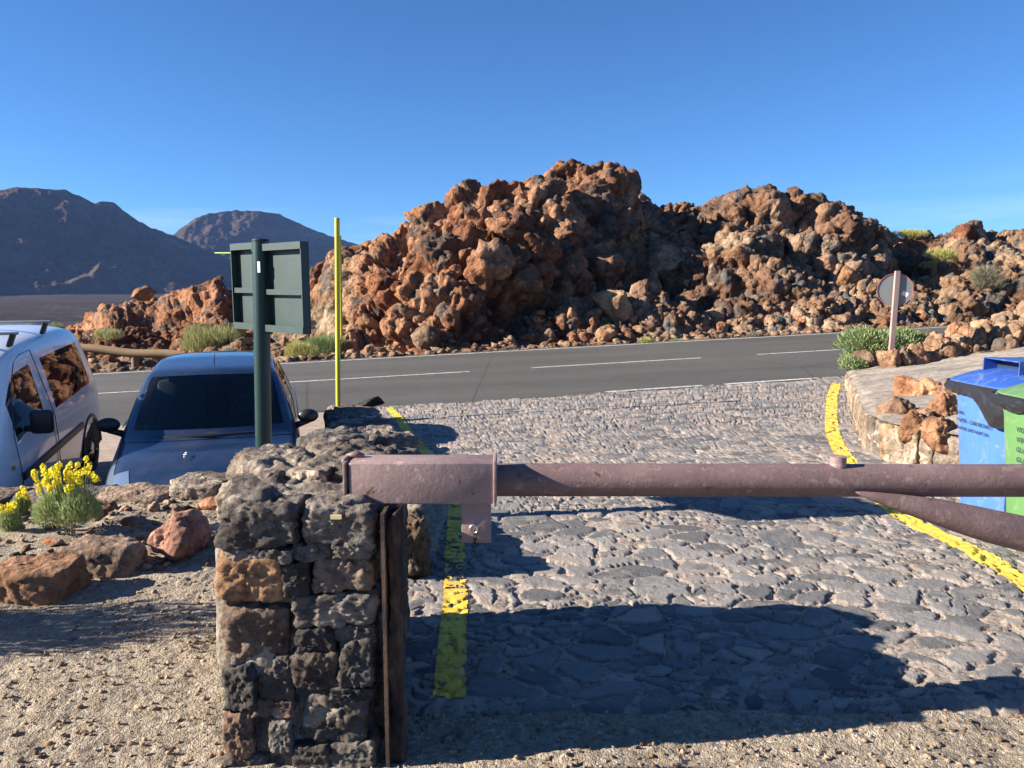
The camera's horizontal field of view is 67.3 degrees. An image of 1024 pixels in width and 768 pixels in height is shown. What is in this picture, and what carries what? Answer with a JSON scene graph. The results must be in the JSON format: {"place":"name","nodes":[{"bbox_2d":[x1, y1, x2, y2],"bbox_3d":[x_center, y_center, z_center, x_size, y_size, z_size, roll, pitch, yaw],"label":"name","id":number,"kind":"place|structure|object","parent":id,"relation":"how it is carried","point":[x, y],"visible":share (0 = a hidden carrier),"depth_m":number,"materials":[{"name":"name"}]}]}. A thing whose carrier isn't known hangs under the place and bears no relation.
{"place":"outdoors","nodes":[
{"label":"outdoors","id":0,"kind":"place"},
{"bbox_2d":[0,294,164,327],"bbox_3d":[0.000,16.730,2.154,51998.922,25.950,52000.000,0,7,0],"label":"ground","id":1,"kind":"structure","parent":0,"point":[66,310],"depth_m":1063.22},
{"bbox_2d":[0,187,231,294],"bbox_3d":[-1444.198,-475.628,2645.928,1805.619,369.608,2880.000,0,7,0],"label":"mountain","id":2,"kind":"structure","parent":0,"point":[56,242],"depth_m":2436.92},
{"bbox_2d":[20,412,324,486],"bbox_3d":[-14.808,1.644,7.005,30.568,1.228,6.884,-1,7,-9],"label":"parking court","id":3,"kind":"object","parent":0,"point":[108,444],"visible":0.02,"depth_m":10.48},
{"bbox_2d":[0,320,101,486],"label":"parked van","id":4,"kind":"object","parent":3,"relation":"on","point":[50,414],"visible":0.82,"depth_m":7.83,"materials":[{"name":"white paint"}]},
{"bbox_2d":[0,470,228,506],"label":"kerb wall","id":5,"kind":"structure","parent":3,"relation":"on","point":[201,485],"depth_m":5.38,"materials":[{"name":"stone"}]},
{"bbox_2d":[96,346,318,484],"bbox_3d":[-3.132,0.428,8.144,2.060,1.662,3.928,-2,11,-17],"label":"parked car","id":6,"kind":"object","parent":3,"relation":"on","point":[193,412],"visible":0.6,"depth_m":7.79,"materials":[{"name":"blue paint"}]},
{"bbox_2d":[334,218,340,405],"bbox_3d":[-2.378,-0.582,10.512,0.147,3.313,0.076,0,7,0],"label":"snow pole","id":7,"kind":"object","parent":3,"relation":"on","point":[337,312],"visible":0.83,"depth_m":10.43,"materials":[{"name":"metal"}]},
{"bbox_2d":[323,404,433,579],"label":"stone wall","id":8,"kind":"structure","parent":3,"relation":"on","point":[363,418],"depth_m":4.62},
{"bbox_2d":[359,396,384,406],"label":"rock","id":9,"kind":"object","parent":8,"relation":"on","point":[375,401],"visible":1,"depth_m":10.53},
{"bbox_2d":[174,210,357,271],"bbox_3d":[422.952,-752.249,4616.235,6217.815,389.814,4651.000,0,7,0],"label":"mountain","id":10,"kind":"structure","parent":0,"point":[222,231],"depth_m":3572.35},
{"bbox_2d":[0,497,1023,767],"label":"gravel ground","id":11,"kind":"structure","parent":0,"point":[26,633],"depth_m":2.73,"materials":[{"name":"gravel"}]},
{"bbox_2d":[0,501,23,532],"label":"flowering plant","id":12,"kind":"object","parent":11,"relation":"on","point":[10,519],"visible":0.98,"depth_m":4.61,"materials":[{"name":"green plant"}]},
{"bbox_2d":[12,485,31,515],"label":"flowering plant","id":13,"kind":"object","parent":11,"relation":"on","point":[22,500],"visible":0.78,"depth_m":4.93,"materials":[{"name":"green plant"}]},
{"bbox_2d":[0,552,91,607],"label":"rock","id":14,"kind":"object","parent":11,"relation":"on","point":[53,578],"visible":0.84,"depth_m":3.75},
{"bbox_2d":[30,455,103,534],"bbox_3d":[-2.633,0.682,4.561,0.460,0.463,0.339,0,7,0],"label":"flowering plant","id":15,"kind":"object","parent":11,"relation":"on","point":[64,505],"visible":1,"depth_m":4.49,"materials":[{"name":"green plant"}]},
{"bbox_2d":[57,535,147,578],"bbox_3d":[-2.227,0.977,4.186,0.447,0.273,0.270,0,7,0],"label":"rock","id":16,"kind":"object","parent":11,"relation":"on","point":[114,556],"visible":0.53,"depth_m":4.08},
{"bbox_2d":[0,496,219,580],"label":"rubble","id":17,"kind":"object","parent":11,"relation":"on","point":[154,506],"visible":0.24,"depth_m":4.70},
{"bbox_2d":[119,514,146,525],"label":"rock","id":18,"kind":"object","parent":11,"relation":"on","point":[132,520],"visible":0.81,"depth_m":4.75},
{"bbox_2d":[147,509,211,560],"bbox_3d":[-1.885,0.876,4.373,0.249,0.305,0.343,1,7,9],"label":"rock","id":19,"kind":"object","parent":11,"relation":"on","point":[178,536],"visible":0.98,"depth_m":4.28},
{"bbox_2d":[199,497,216,510],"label":"rock","id":20,"kind":"object","parent":11,"relation":"on","point":[208,503],"visible":0.46,"depth_m":5.03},
{"bbox_2d":[215,239,310,447],"bbox_3d":[-1.657,0.027,5.108,1.089,1.946,0.137,6,10,41],"label":"road sign","id":21,"kind":"object","parent":11,"relation":"on","point":[270,288],"visible":0.84,"depth_m":4.98,"materials":[{"name":"metal"}]},
{"bbox_2d":[213,425,420,767],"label":"stone pillar","id":22,"kind":"structure","parent":11,"relation":"on","point":[298,592],"depth_m":2.44,"materials":[{"name":"stone"}]},
{"bbox_2d":[380,505,407,766],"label":"rusty post","id":23,"kind":"object","parent":22,"relation":"attached to","point":[393,609],"visible":0.9,"depth_m":2.45,"materials":[{"name":"metal"}]},
{"bbox_2d":[341,450,496,542],"bbox_3d":[-0.300,0.367,2.525,0.502,0.295,0.137,0,7,0],"label":"latch box","id":24,"kind":"object","parent":22,"relation":"attached to","point":[468,483],"visible":0.91,"depth_m":2.46,"materials":[{"name":"red paint"}]},
{"bbox_2d":[471,530,476,555],"bbox_3d":[-0.122,0.515,2.493,0.017,0.090,0.014,-7,10,-43],"label":"chain","id":25,"kind":"object","parent":24,"relation":"hanging from","point":[474,542],"visible":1,"depth_m":2.49,"materials":[{"name":"grey metal"}]},
{"bbox_2d":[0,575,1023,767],"bbox_3d":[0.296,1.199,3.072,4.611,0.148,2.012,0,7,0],"label":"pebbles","id":26,"kind":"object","parent":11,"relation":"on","point":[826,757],"visible":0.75,"depth_m":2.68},
{"bbox_3d":[5.300,0.816,2.666,0.180,1.400,0.180,0,7,0],"label":"hinge post","id":27,"kind":"object","parent":11,"relation":"on","visible":0},
{"bbox_2d":[497,455,1023,551],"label":"barrier gate","id":28,"kind":"structure","parent":27,"relation":"attached to","point":[908,489],"depth_m":2.56,"materials":[{"name":"metal"}]},
{"bbox_2d":[0,0,1023,244],"label":"sky","id":29,"kind":"structure","parent":0,"point":[909,114],"materials":[{"name":"blue"}]},
{"bbox_2d":[92,326,947,424],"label":"road","id":30,"kind":"structure","parent":0,"point":[498,375],"depth_m":16.45,"materials":[{"name":"asphalt"}]},
{"bbox_2d":[295,371,468,381],"bbox_3d":[-2.925,-0.154,16.678,4.021,0.164,0.099,-1,7,-9],"label":"road marking","id":31,"kind":"object","parent":30,"relation":"on","point":[379,376],"visible":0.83,"depth_m":16.69,"materials":[{"name":"paint"}]},
{"bbox_2d":[101,327,938,373],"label":"road marking","id":32,"kind":"object","parent":30,"relation":"on","point":[523,350],"visible":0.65,"depth_m":21.49,"materials":[{"name":"paint"}]},
{"bbox_2d":[531,358,691,367],"bbox_3d":[2.405,-0.486,17.533,4.021,0.164,0.099,-1,7,-9],"label":"road marking","id":33,"kind":"object","parent":30,"relation":"on","point":[607,363],"visible":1,"depth_m":17.50,"materials":[{"name":"paint"}]},
{"bbox_2d":[605,385,702,391],"bbox_3d":[2.475,0.079,13.383,1.791,0.073,0.099,-1,7,-9],"label":"road marking","id":34,"kind":"object","parent":30,"relation":"on","point":[655,388],"visible":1,"depth_m":13.39,"materials":[{"name":"paint"}]},
{"bbox_2d":[725,378,812,383],"bbox_3d":[4.575,-0.052,13.720,1.689,0.069,0.099,-1,7,-9],"label":"road marking","id":35,"kind":"object","parent":30,"relation":"on","point":[768,381],"visible":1,"depth_m":13.72,"materials":[{"name":"paint"}]},
{"bbox_2d":[65,158,1023,369],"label":"rocky hill","id":36,"kind":"structure","parent":0,"point":[583,233],"depth_m":28.55,"materials":[{"name":"stone"}]},
{"bbox_2d":[92,327,125,343],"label":"shrub","id":37,"kind":"object","parent":36,"relation":"on","point":[109,334],"visible":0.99,"depth_m":31.91,"materials":[{"name":"green plant"}]},
{"bbox_2d":[101,355,120,361],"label":"boulder","id":38,"kind":"object","parent":36,"relation":"on","point":[111,358],"visible":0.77,"depth_m":26.75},
{"bbox_2d":[80,344,187,368],"bbox_3d":[-12.469,-0.688,23.020,5.773,1.317,0.258,1,7,6],"label":"guard rail","id":39,"kind":"object","parent":36,"relation":"on","point":[135,355],"visible":0.41,"depth_m":22.78,"materials":[{"name":"brown wood"}]},
{"bbox_2d":[131,285,156,300],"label":"boulder","id":40,"kind":"object","parent":36,"relation":"on","point":[145,293],"visible":1,"depth_m":29.47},
{"bbox_2d":[176,321,240,351],"bbox_3d":[-11.615,-1.664,29.635,2.452,1.606,1.986,0,7,0],"label":"shrub","id":41,"kind":"object","parent":36,"relation":"on","point":[208,336],"visible":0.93,"depth_m":29.29,"materials":[{"name":"green plant"}]},
{"bbox_2d":[220,319,232,344],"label":"boulder","id":42,"kind":"object","parent":36,"relation":"on","point":[226,321],"visible":0.16,"depth_m":30.66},
{"bbox_2d":[215,323,247,341],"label":"shrub","id":43,"kind":"object","parent":36,"relation":"on","point":[240,331],"visible":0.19,"depth_m":30.41,"materials":[{"name":"green plant"}]},
{"bbox_2d":[230,340,246,350],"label":"boulder","id":44,"kind":"object","parent":36,"relation":"on","point":[239,345],"visible":0.7,"depth_m":28.15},
{"bbox_2d":[279,336,290,346],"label":"boulder","id":45,"kind":"object","parent":36,"relation":"on","point":[283,341],"visible":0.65,"depth_m":27.81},
{"bbox_2d":[283,339,321,356],"bbox_3d":[-6.258,-0.953,22.768,1.364,0.821,0.924,6,9,39],"label":"shrub","id":46,"kind":"object","parent":36,"relation":"on","point":[297,348],"visible":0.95,"depth_m":22.57,"materials":[{"name":"green plant"}]},
{"bbox_2d":[301,332,348,356],"bbox_3d":[-5.899,-1.121,24.201,1.749,1.183,1.459,0,7,0],"label":"shrub","id":47,"kind":"object","parent":36,"relation":"on","point":[324,343],"visible":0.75,"depth_m":23.83,"materials":[{"name":"green plant"}]},
{"bbox_2d":[340,235,342,339],"bbox_3d":[-5.349,-2.819,24.037,0.132,3.586,0.085,0,7,0],"label":"snow pole","id":48,"kind":"object","parent":36,"relation":"on","point":[341,331],"visible":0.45,"depth_m":24.01,"materials":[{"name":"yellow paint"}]},
{"bbox_2d":[348,329,355,339],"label":"boulder","id":49,"kind":"object","parent":36,"relation":"on","point":[351,334],"visible":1,"depth_m":24.20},
{"bbox_2d":[363,315,378,328],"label":"boulder","id":50,"kind":"object","parent":36,"relation":"on","point":[372,323],"visible":1,"depth_m":24.53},
{"bbox_2d":[410,325,440,348],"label":"boulder","id":51,"kind":"object","parent":36,"relation":"on","point":[425,337],"visible":0.75,"depth_m":22.30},
{"bbox_2d":[442,330,453,338],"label":"boulder","id":52,"kind":"object","parent":36,"relation":"on","point":[448,334],"visible":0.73,"depth_m":23.00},
{"bbox_2d":[485,217,515,238],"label":"boulder","id":53,"kind":"object","parent":36,"relation":"on","point":[498,226],"visible":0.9,"depth_m":25.19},
{"bbox_2d":[519,333,537,342],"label":"boulder","id":54,"kind":"object","parent":36,"relation":"on","point":[532,337],"visible":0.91,"depth_m":23.59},
{"bbox_2d":[542,328,555,340],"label":"boulder","id":55,"kind":"object","parent":36,"relation":"on","point":[548,333],"visible":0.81,"depth_m":23.34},
{"bbox_2d":[90,237,1017,372],"bbox_3d":[1.899,-2.109,23.944,40.342,4.948,4.614,-1,7,-9],"label":"roadside rubble","id":56,"kind":"object","parent":36,"relation":"on","point":[476,348],"visible":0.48,"depth_m":23.30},
{"bbox_2d":[555,161,575,178],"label":"boulder","id":57,"kind":"object","parent":36,"relation":"on","point":[563,170],"visible":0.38,"depth_m":33.66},
{"bbox_2d":[567,307,576,319],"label":"boulder","id":58,"kind":"object","parent":36,"relation":"on","point":[571,313],"visible":1,"depth_m":23.95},
{"bbox_2d":[595,325,616,341],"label":"boulder","id":59,"kind":"object","parent":36,"relation":"on","point":[605,332],"visible":0.82,"depth_m":22.98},
{"bbox_2d":[592,290,632,321],"bbox_3d":[3.415,-2.479,25.033,1.523,1.183,1.265,-6,10,-41],"label":"boulder","id":60,"kind":"object","parent":36,"relation":"on","point":[616,305],"visible":0.84,"depth_m":24.49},
{"bbox_2d":[632,325,644,334],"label":"boulder","id":61,"kind":"object","parent":36,"relation":"on","point":[638,329],"visible":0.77,"depth_m":24.22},
{"bbox_2d":[637,336,654,342],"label":"shrub","id":62,"kind":"object","parent":36,"relation":"on","point":[646,340],"visible":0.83,"depth_m":22.22,"materials":[{"name":"green plant"}]},
{"bbox_2d":[648,269,661,292],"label":"boulder","id":63,"kind":"object","parent":36,"relation":"on","point":[655,285],"visible":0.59,"depth_m":29.27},
{"bbox_2d":[647,241,684,274],"bbox_3d":[6.109,-4.988,30.540,1.679,1.420,1.194,4,8,30],"label":"boulder","id":64,"kind":"object","parent":36,"relation":"on","point":[661,257],"visible":0.66,"depth_m":30.34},
{"bbox_2d":[675,290,700,310],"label":"boulder","id":65,"kind":"object","parent":36,"relation":"on","point":[684,297],"visible":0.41,"depth_m":28.49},
{"bbox_2d":[687,311,696,323],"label":"boulder","id":66,"kind":"object","parent":36,"relation":"on","point":[691,317],"visible":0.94,"depth_m":24.51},
{"bbox_2d":[706,262,718,286],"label":"boulder","id":67,"kind":"object","parent":36,"relation":"on","point":[713,271],"visible":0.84,"depth_m":28.47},
{"bbox_2d":[702,307,724,323],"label":"boulder","id":68,"kind":"object","parent":36,"relation":"on","point":[716,315],"visible":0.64,"depth_m":26.16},
{"bbox_2d":[716,321,728,332],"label":"boulder","id":69,"kind":"object","parent":36,"relation":"on","point":[722,326],"visible":0.67,"depth_m":24.07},
{"bbox_2d":[722,243,753,266],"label":"boulder","id":70,"kind":"object","parent":36,"relation":"on","point":[740,254],"visible":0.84,"depth_m":29.12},
{"bbox_2d":[746,279,757,288],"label":"boulder","id":71,"kind":"object","parent":36,"relation":"on","point":[751,283],"visible":1,"depth_m":27.15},
{"bbox_2d":[745,330,763,336],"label":"shrub","id":72,"kind":"object","parent":36,"relation":"on","point":[755,334],"visible":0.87,"depth_m":22.89,"materials":[{"name":"green plant"}]},
{"bbox_2d":[750,294,763,302],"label":"boulder","id":73,"kind":"object","parent":36,"relation":"on","point":[756,298],"visible":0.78,"depth_m":26.55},
{"bbox_2d":[782,269,794,281],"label":"boulder","id":74,"kind":"object","parent":36,"relation":"on","point":[789,276],"visible":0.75,"depth_m":27.29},
{"bbox_2d":[812,253,836,272],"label":"boulder","id":75,"kind":"object","parent":36,"relation":"on","point":[826,263],"visible":1,"depth_m":31.04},
{"bbox_2d":[836,265,859,286],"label":"boulder","id":76,"kind":"object","parent":36,"relation":"on","point":[847,275],"visible":0.88,"depth_m":28.43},
{"bbox_2d":[866,281,877,295],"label":"boulder","id":77,"kind":"object","parent":36,"relation":"on","point":[871,289],"visible":0.94,"depth_m":27.38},
{"bbox_2d":[878,316,890,327],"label":"boulder","id":78,"kind":"object","parent":36,"relation":"on","point":[885,320],"visible":0.61,"depth_m":24.66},
{"bbox_2d":[889,228,929,243],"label":"shrub","id":79,"kind":"object","parent":36,"relation":"on","point":[903,233],"visible":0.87,"depth_m":40.53,"materials":[{"name":"green plant"}]},
{"bbox_2d":[913,309,929,321],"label":"boulder","id":80,"kind":"object","parent":36,"relation":"on","point":[921,315],"visible":0.98,"depth_m":25.81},
{"bbox_2d":[918,260,937,271],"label":"shrub","id":81,"kind":"object","parent":36,"relation":"on","point":[925,265],"visible":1,"depth_m":34.05,"materials":[{"name":"green plant"}]},
{"bbox_2d":[921,246,959,266],"bbox_3d":[18.713,-5.573,33.558,1.609,0.963,1.269,0,7,0],"label":"shrub","id":82,"kind":"object","parent":36,"relation":"on","point":[943,254],"visible":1,"depth_m":33.44,"materials":[{"name":"green plant"}]},
{"bbox_2d":[954,223,979,239],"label":"boulder","id":83,"kind":"object","parent":36,"relation":"on","point":[968,231],"visible":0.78,"depth_m":36.40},
{"bbox_2d":[965,263,1009,291],"bbox_3d":[19.364,-4.221,31.300,1.761,1.553,1.603,0,7,0],"label":"shrub","id":84,"kind":"object","parent":36,"relation":"on","point":[987,277],"visible":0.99,"depth_m":31.04,"materials":[{"name":"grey plant"}]},
{"bbox_2d":[1003,283,1014,295],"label":"boulder","id":85,"kind":"object","parent":36,"relation":"on","point":[1010,288],"visible":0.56,"depth_m":31.09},
{"bbox_2d":[376,376,1023,718],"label":"cobbled driveway","id":86,"kind":"structure","parent":0,"point":[724,581],"depth_m":4.02,"materials":[{"name":"stone"}]},
{"bbox_2d":[385,407,467,698],"bbox_3d":[-0.931,0.776,7.688,0.486,0.445,9.711,-1,7,-10],"label":"road marking","id":87,"kind":"object","parent":86,"relation":"on","point":[452,661],"visible":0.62,"depth_m":3.57,"materials":[{"name":"yellow paint"}]},
{"bbox_2d":[463,435,981,683],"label":"loose stones","id":88,"kind":"object","parent":86,"relation":"on","point":[505,671],"visible":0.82,"depth_m":3.65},
{"bbox_2d":[839,354,868,371],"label":"green shrub","id":89,"kind":"object","parent":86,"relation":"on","point":[852,362],"visible":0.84,"depth_m":12.82,"materials":[{"name":"green plant"}]},
{"bbox_2d":[825,383,1023,590],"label":"road marking","id":90,"kind":"object","parent":86,"relation":"on","point":[968,548],"visible":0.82,"depth_m":5.05,"materials":[{"name":"yellow paint"}]},
{"bbox_2d":[950,357,1023,511],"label":"recycling bin","id":91,"kind":"object","parent":86,"relation":"on","point":[981,440],"visible":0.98,"depth_m":5.10,"materials":[{"name":"blue plastic"}]},
{"bbox_2d":[944,378,1003,428],"bbox_3d":[3.382,0.125,5.105,0.746,0.255,0.724,0,7,-3],"label":"bin bag","id":92,"kind":"object","parent":91,"relation":"on","point":[993,414],"visible":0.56,"depth_m":4.94,"materials":[{"name":"plastic"}]},
{"bbox_2d":[995,383,1023,515],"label":"recycling bin","id":93,"kind":"object","parent":86,"relation":"on","point":[1014,436],"visible":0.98,"depth_m":4.57,"materials":[{"name":"green plastic"}]},
{"bbox_2d":[987,391,1023,412],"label":"bin bag","id":94,"kind":"object","parent":93,"relation":"in","point":[1012,404],"visible":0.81,"depth_m":4.52,"materials":[{"name":"plastic"}]},
{"bbox_2d":[916,300,1023,355],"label":"roadside bank","id":95,"kind":"structure","parent":0,"point":[1006,331],"depth_m":12.97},
{"bbox_2d":[851,348,878,368],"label":"boulder","id":96,"kind":"object","parent":95,"relation":"on","point":[870,358],"visible":0.41,"depth_m":12.96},
{"bbox_2d":[832,325,919,365],"bbox_3d":[6.368,-0.540,13.402,1.541,1.036,0.957,2,8,15],"label":"green shrub","id":97,"kind":"object","parent":95,"relation":"on","point":[873,340],"visible":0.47,"depth_m":13.17,"materials":[{"name":"green plant"}]},
{"bbox_2d":[877,271,913,349],"bbox_3d":[6.289,-0.858,12.700,0.548,1.995,0.089,2,8,16],"label":"round sign","id":98,"kind":"object","parent":95,"relation":"on","point":[895,289],"visible":0.94,"depth_m":12.64,"materials":[{"name":"metal"}]},
{"bbox_2d":[884,326,930,342],"bbox_3d":[7.178,-0.755,13.944,1.030,0.612,0.996,0,7,0],"label":"green shrub","id":99,"kind":"object","parent":95,"relation":"on","point":[921,336],"visible":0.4,"depth_m":13.69,"materials":[{"name":"green plant"}]},
{"bbox_2d":[899,346,916,365],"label":"rock","id":100,"kind":"object","parent":95,"relation":"on","point":[907,358],"visible":0.45,"depth_m":12.42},
{"bbox_2d":[906,343,929,363],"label":"rock","id":101,"kind":"object","parent":95,"relation":"on","point":[918,353],"visible":0.62,"depth_m":12.54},
{"bbox_2d":[926,351,942,361],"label":"rock","id":102,"kind":"object","parent":95,"relation":"on","point":[934,356],"visible":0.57,"depth_m":12.66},
{"bbox_2d":[931,338,959,357],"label":"rock","id":103,"kind":"object","parent":95,"relation":"on","point":[946,348],"visible":0.66,"depth_m":12.83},
{"bbox_2d":[944,322,969,336],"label":"rock","id":104,"kind":"object","parent":95,"relation":"on","point":[951,329],"visible":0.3,"depth_m":14.64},
{"bbox_2d":[964,336,973,349],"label":"rock","id":105,"kind":"object","parent":95,"relation":"on","point":[969,341],"visible":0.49,"depth_m":12.98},
{"bbox_2d":[959,325,987,337],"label":"rock","id":106,"kind":"object","parent":95,"relation":"on","point":[965,330],"visible":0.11,"depth_m":13.37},
{"bbox_2d":[969,319,991,326],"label":"rock","id":107,"kind":"object","parent":95,"relation":"on","point":[974,323],"visible":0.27,"depth_m":14.97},
{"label":"roadside ground","id":108,"kind":"structure","parent":0,"visible":0},
{"bbox_2d":[844,347,1023,463],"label":"curved wall","id":109,"kind":"structure","parent":108,"relation":"on","point":[869,390],"depth_m":8.33,"materials":[{"name":"stone"}]},
{"bbox_2d":[876,349,901,368],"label":"rock","id":110,"kind":"object","parent":109,"relation":"on","point":[889,359],"visible":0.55,"depth_m":12.43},
{"bbox_2d":[876,395,916,414],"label":"boulder","id":111,"kind":"object","parent":109,"relation":"on","point":[897,405],"visible":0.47,"depth_m":7.38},
{"bbox_2d":[897,409,925,443],"bbox_3d":[3.612,0.389,6.867,0.243,0.308,0.304,-7,10,-43],"label":"boulder","id":112,"kind":"object","parent":109,"relation":"on","point":[911,423],"visible":0.73,"depth_m":6.83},
{"bbox_2d":[892,375,941,395],"bbox_3d":[4.560,0.153,8.576,0.642,0.499,0.569,0,7,0],"label":"boulder","id":113,"kind":"object","parent":109,"relation":"on","point":[903,385],"visible":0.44,"depth_m":8.41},
{"bbox_2d":[916,407,933,416],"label":"boulder","id":114,"kind":"object","parent":109,"relation":"on","point":[925,412],"visible":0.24,"depth_m":6.94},
{"bbox_2d":[919,416,956,453],"bbox_3d":[3.704,0.435,6.634,0.291,0.330,0.289,-2,8,-17],"label":"boulder","id":115,"kind":"object","parent":109,"relation":"on","point":[935,435],"visible":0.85,"depth_m":6.55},
{"bbox_2d":[927,390,957,416],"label":"boulder","id":116,"kind":"object","parent":109,"relation":"on","point":[944,403],"visible":0.35,"depth_m":7.02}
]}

